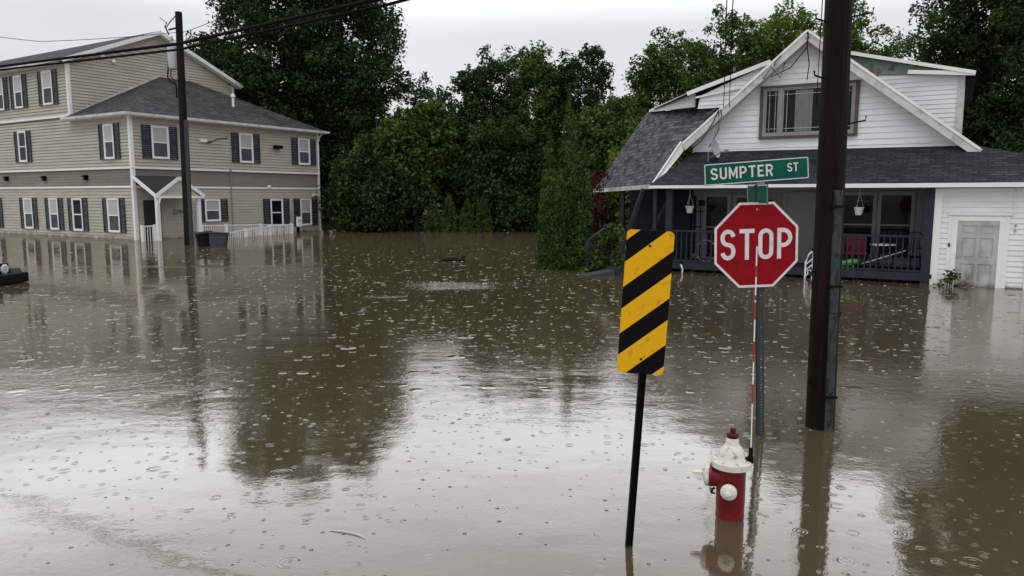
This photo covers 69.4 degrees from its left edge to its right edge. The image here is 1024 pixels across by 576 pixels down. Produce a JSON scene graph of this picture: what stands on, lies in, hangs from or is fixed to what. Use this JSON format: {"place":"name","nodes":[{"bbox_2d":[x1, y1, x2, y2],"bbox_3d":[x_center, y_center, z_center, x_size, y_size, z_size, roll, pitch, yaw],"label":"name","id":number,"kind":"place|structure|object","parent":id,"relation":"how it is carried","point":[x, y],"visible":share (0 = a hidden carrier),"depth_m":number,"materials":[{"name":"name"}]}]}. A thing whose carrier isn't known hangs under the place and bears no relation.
{"place":"outdoors","nodes":[
{"label":"outdoors","id":0,"kind":"place"},
{"bbox_2d":[321,204,440,228],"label":"ground","id":1,"kind":"structure","parent":0,"point":[324,224],"depth_m":51.32,"materials":[{"name":"green plant"}]},
{"bbox_2d":[0,31,329,240],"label":"apartment building","id":2,"kind":"structure","parent":1,"relation":"on","point":[68,131],"depth_m":38.99,"materials":[{"name":"beige plastic"}]},
{"bbox_2d":[0,78,4,110],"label":"window","id":3,"kind":"structure","parent":2,"relation":"in","point":[2,107],"depth_m":40.56,"materials":[{"name":"clear glass"}]},
{"bbox_2d":[12,75,22,108],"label":"window","id":4,"kind":"structure","parent":2,"relation":"in","point":[17,87],"depth_m":39.65,"materials":[{"name":"clear glass"}]},
{"bbox_2d":[17,131,27,161],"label":"window","id":5,"kind":"structure","parent":2,"relation":"in","point":[21,137],"depth_m":40.02,"materials":[{"name":"clear glass"}]},
{"bbox_2d":[22,198,33,228],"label":"window","id":6,"kind":"structure","parent":2,"relation":"in","point":[27,202],"depth_m":40.41,"materials":[{"name":"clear glass"}]},
{"bbox_2d":[41,70,52,104],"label":"window","id":7,"kind":"structure","parent":2,"relation":"in","point":[46,81],"depth_m":38.12,"materials":[{"name":"clear glass"}]},
{"bbox_2d":[48,198,59,229],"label":"window","id":8,"kind":"structure","parent":2,"relation":"in","point":[52,202],"depth_m":39.07,"materials":[{"name":"clear glass"}]},
{"bbox_2d":[71,198,83,230],"bbox_3d":[-22.263,-3.765,37.868,0.920,1.660,0.090,4,8,31],"label":"window","id":9,"kind":"structure","parent":2,"relation":"in","point":[77,216],"depth_m":37.89,"materials":[{"name":"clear glass"}]},
{"bbox_2d":[102,123,114,158],"bbox_3d":[-19.516,-7.085,35.759,0.840,1.670,0.090,4,8,31],"label":"window","id":10,"kind":"structure","parent":2,"relation":"in","point":[108,139],"depth_m":35.78,"materials":[{"name":"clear glass"}]},
{"bbox_2d":[106,198,120,232],"bbox_3d":[-19.520,-3.558,36.203,0.990,1.660,0.090,4,8,31],"label":"window","id":11,"kind":"structure","parent":2,"relation":"in","point":[113,216],"depth_m":36.22,"materials":[{"name":"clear glass"}]},
{"bbox_2d":[143,200,162,239],"bbox_3d":[-17.545,-3.040,36.171,0.080,2.500,0.880,4,8,31],"label":"door","id":12,"kind":"structure","parent":2,"relation":"in","point":[148,205],"depth_m":35.96,"materials":[{"name":"black"}]},
{"bbox_2d":[150,125,169,158],"bbox_3d":[-17.203,-7.122,36.171,0.090,1.580,0.920,4,8,31],"label":"window","id":13,"kind":"structure","parent":2,"relation":"in","point":[159,134],"depth_m":36.17,"materials":[{"name":"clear glass"}]},
{"bbox_2d":[204,199,220,221],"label":"window","id":14,"kind":"structure","parent":2,"relation":"in","point":[212,206],"depth_m":38.93,"materials":[{"name":"white glass"}]},
{"bbox_2d":[239,133,253,162],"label":"window","id":15,"kind":"structure","parent":2,"relation":"in","point":[246,151],"depth_m":40.49,"materials":[{"name":"white glass"}]},
{"bbox_2d":[202,223,291,236],"bbox_3d":[-14.021,-2.889,39.408,0.110,1.200,5.860,4,8,31],"label":"ramp railing","id":16,"kind":"object","parent":2,"relation":"attached to","point":[226,227],"visible":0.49,"depth_m":39.40,"materials":[{"name":"white wood"}]},
{"bbox_2d":[270,199,283,223],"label":"window","id":17,"kind":"structure","parent":2,"relation":"in","point":[276,205],"depth_m":42.58,"materials":[{"name":"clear glass"}]},
{"bbox_2d":[298,138,310,164],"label":"window","id":18,"kind":"structure","parent":2,"relation":"in","point":[303,144],"depth_m":44.01,"materials":[{"name":"white glass"}]},
{"bbox_2d":[300,199,311,224],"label":"window","id":19,"kind":"structure","parent":2,"relation":"in","point":[305,204],"depth_m":44.47,"materials":[{"name":"white glass"}]},
{"bbox_2d":[159,11,193,244],"bbox_3d":[-14.167,-6.367,31.649,0.975,10.423,0.666,2,7,18],"label":"utility pole","id":20,"kind":"object","parent":1,"relation":"on","point":[176,60],"visible":0.79,"depth_m":31.30,"materials":[{"name":"brown wood"}]},
{"bbox_2d":[1,32,175,41],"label":"overhead cable","id":21,"kind":"object","parent":20,"relation":"attached to","point":[86,39],"visible":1,"depth_m":31.58,"materials":[{"name":"black plastic"}]},
{"bbox_2d":[181,0,249,32],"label":"overhead cable","id":22,"kind":"object","parent":20,"relation":"attached to","point":[216,19],"visible":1,"depth_m":28.92,"materials":[{"name":"black plastic"}]},
{"bbox_2d":[228,224,292,237],"bbox_3d":[-13.302,-2.756,39.159,0.150,1.122,5.614,2,7,19],"label":"ramp railing","id":23,"kind":"object","parent":1,"relation":"on","point":[269,230],"visible":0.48,"depth_m":39.48,"materials":[{"name":"white wood"}]},
{"bbox_2d":[185,0,358,158],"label":"broadleaf tree","id":24,"kind":"object","parent":1,"relation":"on","point":[259,77],"visible":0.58,"depth_m":46.69,"materials":[{"name":"green plant"}]},
{"bbox_2d":[296,217,301,232],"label":"utility box","id":25,"kind":"object","parent":1,"relation":"on","point":[298,222],"visible":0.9,"depth_m":42.36,"materials":[{"name":"white metal"}]},
{"bbox_2d":[281,78,371,219],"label":"broadleaf tree","id":26,"kind":"object","parent":1,"relation":"on","point":[322,142],"visible":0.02,"depth_m":50.53,"materials":[{"name":"green plant"}]},
{"bbox_2d":[321,198,358,228],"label":"bush","id":27,"kind":"object","parent":1,"relation":"on","point":[322,207],"visible":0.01,"depth_m":46.82,"materials":[{"name":"green plant"}]},
{"bbox_2d":[282,0,412,197],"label":"broadleaf tree","id":28,"kind":"object","parent":1,"relation":"on","point":[375,70],"visible":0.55,"depth_m":48.88,"materials":[{"name":"green plant"}]},
{"bbox_2d":[315,150,439,232],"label":"broadleaf tree","id":29,"kind":"object","parent":1,"relation":"on","point":[355,199],"visible":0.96,"depth_m":43.15,"materials":[{"name":"green plant"}]},
{"bbox_2d":[362,185,426,230],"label":"bush","id":30,"kind":"object","parent":1,"relation":"on","point":[411,218],"visible":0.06,"depth_m":45.87,"materials":[{"name":"green plant"}]},
{"bbox_2d":[349,96,469,230],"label":"broadleaf tree","id":31,"kind":"object","parent":1,"relation":"on","point":[411,137],"visible":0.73,"depth_m":43.34,"materials":[{"name":"green plant"}]},
{"bbox_2d":[404,71,459,213],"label":"broadleaf tree","id":32,"kind":"object","parent":1,"relation":"on","point":[428,93],"visible":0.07,"depth_m":56.16,"materials":[{"name":"green plant"}]},
{"bbox_2d":[423,199,442,232],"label":"arborvitae","id":33,"kind":"object","parent":1,"relation":"on","point":[433,223],"visible":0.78,"depth_m":42.92,"materials":[{"name":"green plant"}]},
{"bbox_2d":[440,194,458,232],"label":"arborvitae","id":34,"kind":"object","parent":1,"relation":"on","point":[451,216],"visible":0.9,"depth_m":42.89,"materials":[{"name":"green plant"}]},
{"bbox_2d":[457,198,476,232],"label":"arborvitae","id":35,"kind":"object","parent":1,"relation":"on","point":[466,224],"visible":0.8,"depth_m":42.89,"materials":[{"name":"green plant"}]},
{"bbox_2d":[437,184,497,228],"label":"bush","id":36,"kind":"object","parent":1,"relation":"on","point":[456,202],"visible":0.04,"depth_m":45.69,"materials":[{"name":"green plant"}]},
{"bbox_2d":[474,195,493,232],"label":"arborvitae","id":37,"kind":"object","parent":1,"relation":"on","point":[483,218],"visible":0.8,"depth_m":42.92,"materials":[{"name":"green plant"}]},
{"bbox_2d":[446,44,528,167],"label":"broadleaf tree","id":38,"kind":"object","parent":1,"relation":"on","point":[473,84],"visible":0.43,"depth_m":45.95,"materials":[{"name":"green plant"}]},
{"bbox_2d":[442,112,562,230],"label":"broadleaf tree","id":39,"kind":"object","parent":1,"relation":"on","point":[488,179],"visible":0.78,"depth_m":43.67,"materials":[{"name":"green plant"}]},
{"bbox_2d":[491,180,551,231],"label":"bush","id":40,"kind":"object","parent":1,"relation":"on","point":[524,203],"visible":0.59,"depth_m":43.65,"materials":[{"name":"green plant"}]},
{"bbox_2d":[482,40,578,177],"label":"broadleaf tree","id":41,"kind":"object","parent":1,"relation":"on","point":[530,73],"visible":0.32,"depth_m":46.25,"materials":[{"name":"green plant"}]},
{"bbox_2d":[533,92,594,270],"bbox_3d":[1.542,-2.733,21.397,1.852,5.775,1.457,0,7,0],"label":"arborvitae","id":42,"kind":"object","parent":1,"relation":"on","point":[561,241],"visible":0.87,"depth_m":21.26,"materials":[{"name":"green plant"}]},
{"bbox_2d":[531,42,615,167],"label":"broadleaf tree","id":43,"kind":"object","parent":1,"relation":"on","point":[573,81],"visible":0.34,"depth_m":46.71,"materials":[{"name":"green plant"}]},
{"bbox_2d":[565,171,618,241],"bbox_3d":[3.902,-3.289,33.789,3.519,4.092,3.559,0,7,0],"label":"bush","id":44,"kind":"object","parent":1,"relation":"on","point":[596,204],"visible":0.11,"depth_m":32.95,"materials":[{"name":"green plant"}]},
{"bbox_2d":[552,93,642,218],"bbox_3d":[5.008,-6.278,40.347,5.985,8.338,5.221,0,7,0],"label":"broadleaf tree","id":45,"kind":"object","parent":1,"relation":"on","point":[607,133],"visible":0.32,"depth_m":39.09,"materials":[{"name":"green plant"}]},
{"bbox_2d":[589,168,615,255],"bbox_3d":[2.966,-2.242,25.088,1.085,3.655,1.219,0,7,0],"label":"red shrub","id":46,"kind":"object","parent":1,"relation":"on","point":[598,217],"visible":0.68,"depth_m":24.98,"materials":[{"name":"green plant"}]},
{"bbox_2d":[603,124,679,232],"bbox_3d":[5.900,-4.176,32.719,3.936,6.074,3.480,0,7,0],"label":"broadleaf tree","id":47,"kind":"object","parent":1,"relation":"on","point":[615,152],"visible":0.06,"depth_m":32.21,"materials":[{"name":"green plant"}]},
{"bbox_2d":[617,229,674,547],"bbox_3d":[0.716,1.012,4.385,0.267,2.708,0.056,3,7,0],"label":"object marker","id":48,"kind":"object","parent":1,"relation":"on","point":[645,298],"visible":1,"depth_m":4.26,"materials":[{"name":"yellow metal"}]},
{"bbox_2d":[621,26,718,165],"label":"broadleaf tree","id":49,"kind":"object","parent":1,"relation":"on","point":[661,74],"visible":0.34,"depth_m":43.39,"materials":[{"name":"green plant"}]},
{"bbox_2d":[677,4,776,151],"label":"broadleaf tree","id":50,"kind":"object","parent":1,"relation":"on","point":[745,47],"visible":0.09,"depth_m":44.54,"materials":[{"name":"green plant"}]},
{"bbox_2d":[704,156,808,435],"bbox_3d":[2.050,0.501,6.391,0.695,3.229,0.541,-5,9,-35],"label":"stop sign","id":51,"kind":"object","parent":1,"relation":"on","point":[742,230],"visible":0.82,"depth_m":6.28,"materials":[{"name":"metal"}]},
{"bbox_2d":[728,0,822,75],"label":"broadleaf tree","id":52,"kind":"object","parent":1,"relation":"on","point":[799,26],"visible":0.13,"depth_m":45.37,"materials":[{"name":"green plant"}]},
{"bbox_2d":[585,29,1023,288],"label":"white house","id":53,"kind":"structure","parent":1,"relation":"on","point":[917,160],"depth_m":19.68,"materials":[{"name":"white wood"}]},
{"bbox_2d":[595,222,626,270],"bbox_3d":[2.817,-0.914,20.828,0.994,1.874,0.910,0,7,0],"label":"bush","id":54,"kind":"object","parent":53,"relation":"attached to","point":[606,242],"visible":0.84,"depth_m":20.71,"materials":[{"name":"green plant"}]},
{"bbox_2d":[685,194,693,212],"bbox_3d":[5.054,-2.463,21.008,0.250,0.660,0.250,4,8,30],"label":"hanging pot","id":55,"kind":"object","parent":53,"relation":"hanging from","point":[689,209],"visible":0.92,"depth_m":20.97,"materials":[{"name":"white plastic"}]},
{"bbox_2d":[687,207,702,258],"bbox_3d":[5.378,-1.612,21.740,0.400,1.550,0.240,4,8,30],"label":"plant stand","id":56,"kind":"object","parent":53,"relation":"on","point":[700,226],"visible":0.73,"depth_m":21.70,"materials":[{"name":"black metal"}]},
{"bbox_2d":[702,194,730,258],"bbox_3d":[6.048,-1.807,21.891,0.790,1.960,0.050,4,8,30],"label":"porch window","id":57,"kind":"structure","parent":53,"relation":"in","point":[717,206],"depth_m":21.91,"materials":[{"name":"grey glass"}]},
{"bbox_2d":[723,0,726,106],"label":"service wire","id":58,"kind":"object","parent":53,"relation":"attached to","point":[725,49],"visible":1,"depth_m":16.70,"materials":[{"name":"black"}]},
{"bbox_2d":[729,0,733,105],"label":"service wire","id":59,"kind":"object","parent":53,"relation":"attached to","point":[731,50],"visible":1,"depth_m":16.76,"materials":[{"name":"black"}]},
{"bbox_2d":[733,195,746,207],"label":"porch window","id":60,"kind":"structure","parent":53,"relation":"in","point":[737,198],"depth_m":21.47,"materials":[{"name":"grey glass"}]},
{"bbox_2d":[783,192,815,262],"bbox_3d":[8.046,-1.625,20.750,0.900,2.100,0.050,4,8,30],"label":"front door","id":61,"kind":"structure","parent":53,"relation":"in","point":[799,206],"depth_m":20.67,"materials":[{"name":"grey"}]},
{"bbox_2d":[804,248,812,277],"bbox_3d":[7.627,-0.440,18.962,0.234,1.190,0.111,4,8,30],"label":"step railing","id":62,"kind":"object","parent":53,"relation":"on","point":[805,274],"visible":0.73,"depth_m":18.96,"materials":[{"name":"white plastic"}]},
{"bbox_2d":[758,80,859,138],"bbox_3d":[8.124,-4.876,20.312,2.550,1.460,0.090,4,8,30],"label":"gable window","id":63,"kind":"structure","parent":53,"relation":"in","point":[791,110],"depth_m":20.49,"materials":[{"name":"grey glass"}]},
{"bbox_2d":[842,232,851,259],"bbox_3d":[8.606,-0.967,19.511,0.564,1.061,0.563,2,7,13],"label":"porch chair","id":64,"kind":"object","parent":53,"relation":"on","point":[844,243],"visible":0.16,"depth_m":19.56,"materials":[{"name":"red metal"}]},
{"bbox_2d":[845,231,868,267],"bbox_3d":[8.977,-0.934,19.243,0.564,1.061,0.563,3,8,24],"label":"porch chair","id":65,"kind":"object","parent":53,"relation":"on","point":[856,241],"visible":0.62,"depth_m":19.30,"materials":[{"name":"red metal"}]},
{"bbox_2d":[854,193,863,214],"bbox_3d":[8.847,-2.193,18.834,0.250,0.660,0.250,4,8,30],"label":"hanging pot","id":66,"kind":"object","parent":53,"relation":"hanging from","point":[858,210],"visible":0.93,"depth_m":18.80,"materials":[{"name":"white plastic"}]},
{"bbox_2d":[843,192,877,257],"bbox_3d":[9.343,-1.716,19.984,0.880,1.750,0.050,4,8,30],"label":"porch window","id":67,"kind":"structure","parent":53,"relation":"in","point":[866,222],"depth_m":19.90,"materials":[{"name":"grey glass"}]},
{"bbox_2d":[870,243,895,268],"bbox_3d":[9.433,-0.797,18.841,0.600,0.652,0.600,4,8,30],"label":"porch table","id":68,"kind":"object","parent":53,"relation":"on","point":[881,244],"visible":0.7,"depth_m":18.75,"materials":[{"name":"white plastic"}]},
{"bbox_2d":[862,247,910,263],"bbox_3d":[9.247,-0.795,18.256,1.070,0.455,0.063,4,8,28],"label":"pole stick","id":69,"kind":"object","parent":53,"relation":"on","point":[888,255],"visible":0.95,"depth_m":18.23,"materials":[{"name":"black metal"}]},
{"bbox_2d":[875,192,915,258],"bbox_3d":[10.122,-1.661,19.538,0.880,1.750,0.050,4,8,30],"label":"porch window","id":70,"kind":"structure","parent":53,"relation":"in","point":[896,210],"depth_m":19.52,"materials":[{"name":"grey glass"}]},
{"bbox_2d":[891,232,922,269],"bbox_3d":[9.961,-0.876,18.614,0.563,1.061,0.564,-4,8,-31],"label":"porch chair","id":71,"kind":"object","parent":53,"relation":"on","point":[905,256],"visible":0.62,"depth_m":18.59,"materials":[{"name":"black metal"}]},
{"bbox_2d":[953,221,999,287],"bbox_3d":[10.759,-0.489,17.165,0.820,2.130,0.098,4,8,30],"label":"side door","id":72,"kind":"structure","parent":53,"relation":"in","point":[977,241],"depth_m":17.14,"materials":[{"name":"white wood"}]},
{"bbox_2d":[805,0,874,430],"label":"utility pole","id":73,"kind":"object","parent":1,"relation":"on","point":[825,312],"visible":0.95,"depth_m":6.46,"materials":[{"name":"brown wood"}]},
{"bbox_2d":[0,0,380,67],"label":"overhead cable","id":74,"kind":"object","parent":73,"relation":"attached to","point":[340,7],"visible":1,"depth_m":11.46,"materials":[{"name":"black plastic"}]},
{"bbox_2d":[0,0,409,70],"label":"overhead cable","id":75,"kind":"object","parent":73,"relation":"attached to","point":[275,28],"visible":1,"depth_m":11.18,"materials":[{"name":"black plastic"}]},
{"bbox_2d":[816,0,822,104],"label":"service wire","id":76,"kind":"object","parent":73,"relation":"attached to","point":[819,48],"visible":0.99,"depth_m":14.51,"materials":[{"name":"black"}]},
{"bbox_2d":[815,0,889,55],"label":"broadleaf tree","id":77,"kind":"object","parent":1,"relation":"on","point":[857,43],"visible":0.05,"depth_m":46.64,"materials":[{"name":"green plant"}]},
{"bbox_2d":[861,26,925,61],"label":"broadleaf tree","id":78,"kind":"object","parent":1,"relation":"on","point":[898,48],"visible":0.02,"depth_m":47.86,"materials":[{"name":"green plant"}]},
{"bbox_2d":[913,35,964,123],"bbox_3d":[22.214,-7.677,39.151,4.687,11.389,4.429,0,7,0],"label":"broadleaf tree","id":79,"kind":"object","parent":1,"relation":"on","point":[917,59],"depth_m":38.89,"materials":[{"name":"green plant"}]},
{"bbox_2d":[902,0,1023,151],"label":"broadleaf tree","id":80,"kind":"object","parent":1,"relation":"on","point":[968,37],"visible":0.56,"depth_m":33.01,"materials":[{"name":"green plant"}]},
{"bbox_2d":[982,0,1023,153],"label":"broadleaf tree","id":81,"kind":"object","parent":1,"relation":"on","point":[1015,141],"visible":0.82,"depth_m":30.56,"materials":[{"name":"green plant"}]},
{"bbox_2d":[0,0,1013,131],"label":"sky","id":82,"kind":"structure","parent":0,"point":[443,36],"materials":[{"name":"white"}]},
{"bbox_2d":[0,228,1023,575],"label":"flood water","id":83,"kind":"structure","parent":0,"point":[424,486],"depth_m":7.00,"materials":[{"name":"brown liquid"}]},
{"bbox_2d":[0,263,28,285],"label":"flooded car","id":84,"kind":"object","parent":83,"relation":"on","point":[10,275],"visible":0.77,"depth_m":17.80,"materials":[{"name":"black paint"}]},
{"bbox_2d":[140,225,156,240],"bbox_3d":[-17.026,-2.333,34.697,0.114,1.260,0.734,5,8,33],"label":"step railing","id":85,"kind":"object","parent":83,"relation":"in","point":[154,231],"visible":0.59,"depth_m":34.62,"materials":[{"name":"white wood"}]},
{"bbox_2d":[194,231,212,246],"bbox_3d":[-12.946,-1.897,31.195,0.720,0.920,0.740,-10,14,-27],"label":"wheeled bin","id":86,"kind":"object","parent":83,"relation":"on","point":[202,239],"visible":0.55,"depth_m":30.87,"materials":[{"name":"black plastic"}]},
{"bbox_2d":[208,232,229,246],"bbox_3d":[-12.298,-1.883,30.995,0.720,0.920,0.740,2,4,-9],"label":"wheeled bin","id":87,"kind":"object","parent":83,"relation":"on","point":[218,239],"visible":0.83,"depth_m":30.69,"materials":[{"name":"grey plastic"}]},
{"bbox_2d":[330,530,364,537],"bbox_3d":[-1.023,1.534,4.628,0.272,0.010,0.028,3,8,24],"label":"floating twig","id":88,"kind":"object","parent":83,"relation":"on","point":[347,532],"visible":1,"depth_m":4.64,"materials":[{"name":"beige wood"}]},
{"bbox_2d":[441,255,465,260],"bbox_3d":[-1.903,-0.953,24.067,0.805,0.204,0.186,-1,7,-7],"label":"floating log","id":89,"kind":"object","parent":83,"relation":"on","point":[462,258],"visible":0.99,"depth_m":24.01,"materials":[{"name":"brown wood"}]},
{"bbox_2d":[1,248,1023,439],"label":"rain splashes","id":90,"kind":"object","parent":83,"relation":"on","point":[456,352],"visible":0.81,"depth_m":10.69,"materials":[{"name":"grey liquid"}]},
{"bbox_2d":[574,247,604,272],"bbox_3d":[2.164,-0.552,20.655,0.874,1.198,0.660,0,7,0],"label":"leafy shrub","id":91,"kind":"object","parent":83,"relation":"on","point":[596,256],"visible":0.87,"depth_m":20.50,"materials":[{"name":"green plant"}]},
{"bbox_2d":[579,266,620,276],"bbox_3d":[2.313,-0.391,19.740,1.070,0.300,0.500,-4,8,-28],"label":"stair board","id":92,"kind":"object","parent":83,"relation":"on","point":[609,270],"visible":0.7,"depth_m":19.70,"materials":[{"name":"wood"}]},
{"bbox_2d":[693,246,757,524],"bbox_3d":[1.395,0.870,4.788,0.281,2.290,0.324,-4,8,-30],"label":"fire hydrant","id":93,"kind":"object","parent":83,"relation":"in","point":[727,468],"visible":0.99,"depth_m":4.74,"materials":[{"name":"red metal"}]},
{"bbox_2d":[932,269,967,286],"bbox_3d":[10.232,0.012,17.303,0.873,0.905,0.476,0,7,0],"label":"leafy shrub","id":94,"kind":"object","parent":83,"relation":"on","point":[949,279],"visible":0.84,"depth_m":17.24,"materials":[{"name":"green plant"}]},
{"bbox_2d":[697,240,713,260],"bbox_3d":[5.886,-1.206,20.681,1.544,0.979,0.443,4,8,30],"label":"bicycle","id":95,"kind":"object","parent":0,"point":[707,248],"visible":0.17,"depth_m":20.88,"materials":[{"name":"metal"}]},
{"bbox_2d":[842,259,859,269],"bbox_3d":[8.500,-0.607,18.768,0.598,0.288,0.180,4,8,30],"label":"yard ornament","id":96,"kind":"object","parent":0,"point":[849,261],"visible":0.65,"depth_m":18.68,"materials":[{"name":"green plastic"}]}
]}

